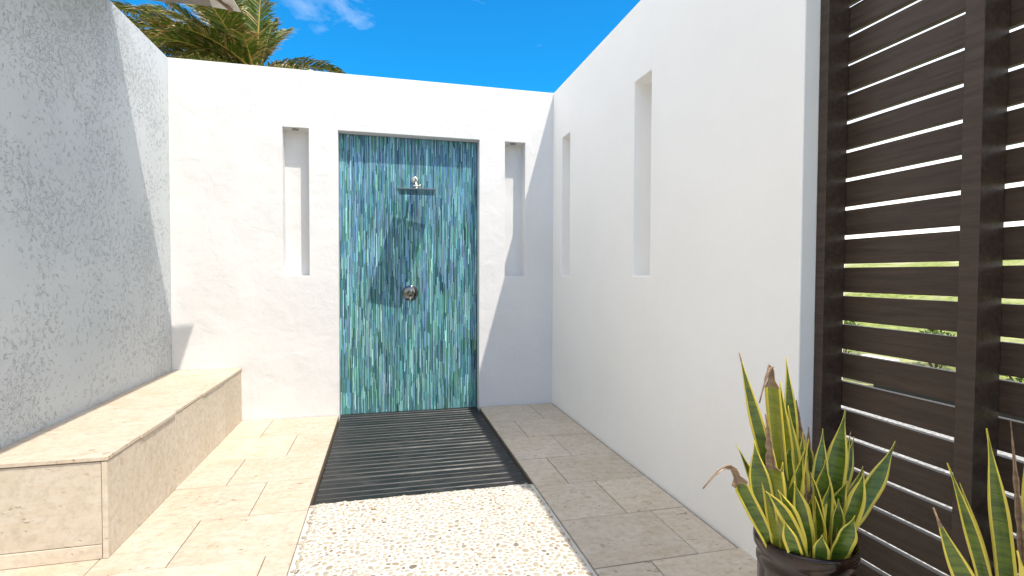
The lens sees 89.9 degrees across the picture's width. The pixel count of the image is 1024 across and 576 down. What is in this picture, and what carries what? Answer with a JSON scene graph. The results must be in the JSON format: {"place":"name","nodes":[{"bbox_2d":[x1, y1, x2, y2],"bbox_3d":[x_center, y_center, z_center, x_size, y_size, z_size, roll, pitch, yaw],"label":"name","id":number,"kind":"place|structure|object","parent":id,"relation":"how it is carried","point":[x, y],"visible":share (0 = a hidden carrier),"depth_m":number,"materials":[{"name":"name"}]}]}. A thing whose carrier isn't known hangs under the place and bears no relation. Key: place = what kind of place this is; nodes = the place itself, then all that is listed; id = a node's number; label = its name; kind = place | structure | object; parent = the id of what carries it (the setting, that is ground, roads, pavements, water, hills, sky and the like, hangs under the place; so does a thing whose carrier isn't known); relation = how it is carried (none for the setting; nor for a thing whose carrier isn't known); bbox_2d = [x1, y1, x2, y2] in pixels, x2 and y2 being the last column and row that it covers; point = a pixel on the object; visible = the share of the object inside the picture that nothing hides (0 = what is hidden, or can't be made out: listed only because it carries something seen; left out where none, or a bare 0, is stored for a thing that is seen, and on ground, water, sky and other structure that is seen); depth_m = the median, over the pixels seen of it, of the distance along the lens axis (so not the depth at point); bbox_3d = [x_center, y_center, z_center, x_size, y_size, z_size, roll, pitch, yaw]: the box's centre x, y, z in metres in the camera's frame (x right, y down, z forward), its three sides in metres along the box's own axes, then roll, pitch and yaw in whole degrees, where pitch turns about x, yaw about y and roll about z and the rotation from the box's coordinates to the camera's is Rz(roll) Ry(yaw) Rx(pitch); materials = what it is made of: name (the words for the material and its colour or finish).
{"place":"outdoors","nodes":[
{"label":"outdoors","id":0,"kind":"place"},
{"bbox_2d":[0,403,756,575],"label":"patio floor","id":1,"kind":"structure","parent":0,"point":[239,500],"depth_m":2.83,"materials":[{"name":"stone"}]},
{"bbox_2d":[0,0,171,448],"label":"wall","id":2,"kind":"structure","parent":1,"relation":"on","point":[85,288],"depth_m":3.05,"materials":[{"name":"white paint"}]},
{"bbox_2d":[0,368,241,569],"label":"stone bench","id":3,"kind":"object","parent":1,"relation":"on","point":[105,479],"visible":1,"depth_m":2.51,"materials":[{"name":"stone"}]},
{"bbox_2d":[151,0,240,11],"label":"parasol","id":4,"kind":"object","parent":1,"relation":"on","point":[230,5],"visible":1,"depth_m":3.50,"materials":[{"name":"fabric"}]},
{"bbox_2d":[167,57,553,420],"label":"back wall","id":5,"kind":"structure","parent":1,"relation":"on","point":[309,243],"depth_m":4.79,"materials":[{"name":"white paint"}]},
{"bbox_2d":[402,285,417,300],"bbox_3d":[-0.970,0.047,4.901,0.148,0.148,0.080,0,2,-14],"label":"shower valve","id":6,"kind":"object","parent":5,"relation":"attached to","point":[410,292],"visible":1,"depth_m":4.92,"materials":[{"name":"silver metal"}]},
{"bbox_2d":[397,176,434,195],"bbox_3d":[-0.876,-0.968,4.719,0.330,0.193,0.427,0,2,-9],"label":"rain shower","id":7,"kind":"object","parent":5,"relation":"attached to","point":[416,189],"visible":1,"depth_m":4.67,"materials":[{"name":"silver metal"}]},
{"bbox_2d":[313,407,528,504],"bbox_3d":[-0.744,1.239,4.019,1.296,0.063,1.961,0,2,-14],"label":"shower mat","id":8,"kind":"object","parent":1,"relation":"on","point":[376,455],"visible":1,"depth_m":3.71,"materials":[{"name":"black"}]},
{"bbox_2d":[552,0,849,559],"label":"wall","id":9,"kind":"structure","parent":1,"relation":"on","point":[685,158],"depth_m":2.85,"materials":[{"name":"white paint"}]},
{"bbox_2d":[703,352,895,575],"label":"potted plant","id":10,"kind":"object","parent":1,"relation":"on","point":[807,512],"visible":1,"depth_m":1.41,"materials":[{"name":"green plant"}]},
{"bbox_2d":[812,0,1023,575],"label":"slat fence","id":11,"kind":"object","parent":1,"relation":"on","point":[980,281],"visible":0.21,"depth_m":1.79,"materials":[{"name":"black wood"}]},
{"bbox_2d":[933,421,1023,575],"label":"potted plant","id":12,"kind":"object","parent":1,"relation":"on","point":[1002,539],"visible":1,"depth_m":1.14,"materials":[{"name":"green plant"}]},
{"bbox_2d":[288,483,596,575],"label":"pebble path","id":13,"kind":"structure","parent":0,"point":[514,530],"depth_m":2.53,"materials":[{"name":"white gravel"}]},
{"bbox_2d":[112,0,1023,238],"label":"sky","id":14,"kind":"structure","parent":0,"point":[526,45],"materials":[{"name":"blue"}]},
{"bbox_2d":[843,355,898,383],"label":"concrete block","id":15,"kind":"structure","parent":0,"point":[877,357],"depth_m":6.70,"materials":[{"name":"white concrete"}]},
{"bbox_2d":[842,260,1023,386],"bbox_3d":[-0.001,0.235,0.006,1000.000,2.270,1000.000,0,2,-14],"label":"lawn","id":16,"kind":"structure","parent":0,"point":[955,298],"depth_m":13.08,"materials":[{"name":"green plant"}]},
{"bbox_2d":[110,0,346,73],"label":"palm tree","id":17,"kind":"object","parent":16,"relation":"on","point":[243,36],"visible":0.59,"depth_m":7.71,"materials":[{"name":"green plant"}]},
{"bbox_2d":[843,320,859,352],"bbox_3d":[5.544,0.829,8.433,0.992,0.740,0.986,0,2,7],"label":"shrub","id":18,"kind":"object","parent":16,"relation":"on","point":[849,322],"visible":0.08,"depth_m":8.44,"materials":[{"name":"green plant"}]},
{"bbox_2d":[918,329,954,368],"bbox_3d":[6.092,0.895,7.327,1.037,0.673,1.150,0,2,-14],"label":"shrub","id":19,"kind":"object","parent":16,"relation":"on","point":[940,332],"visible":0.09,"depth_m":7.25,"materials":[{"name":"green plant"}]},
{"bbox_2d":[955,368,1023,381],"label":"shrub","id":20,"kind":"object","parent":16,"relation":"on","point":[1017,379],"visible":0.03,"depth_m":5.93,"materials":[{"name":"green plant"}]},
{"bbox_2d":[842,405,1023,575],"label":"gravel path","id":21,"kind":"structure","parent":0,"point":[933,433],"depth_m":3.74,"materials":[{"name":"white gravel"}]},
{"bbox_2d":[873,384,1023,421],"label":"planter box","id":22,"kind":"object","parent":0,"point":[945,402],"visible":0.11,"depth_m":5.62,"materials":[{"name":"concrete"}]}
]}

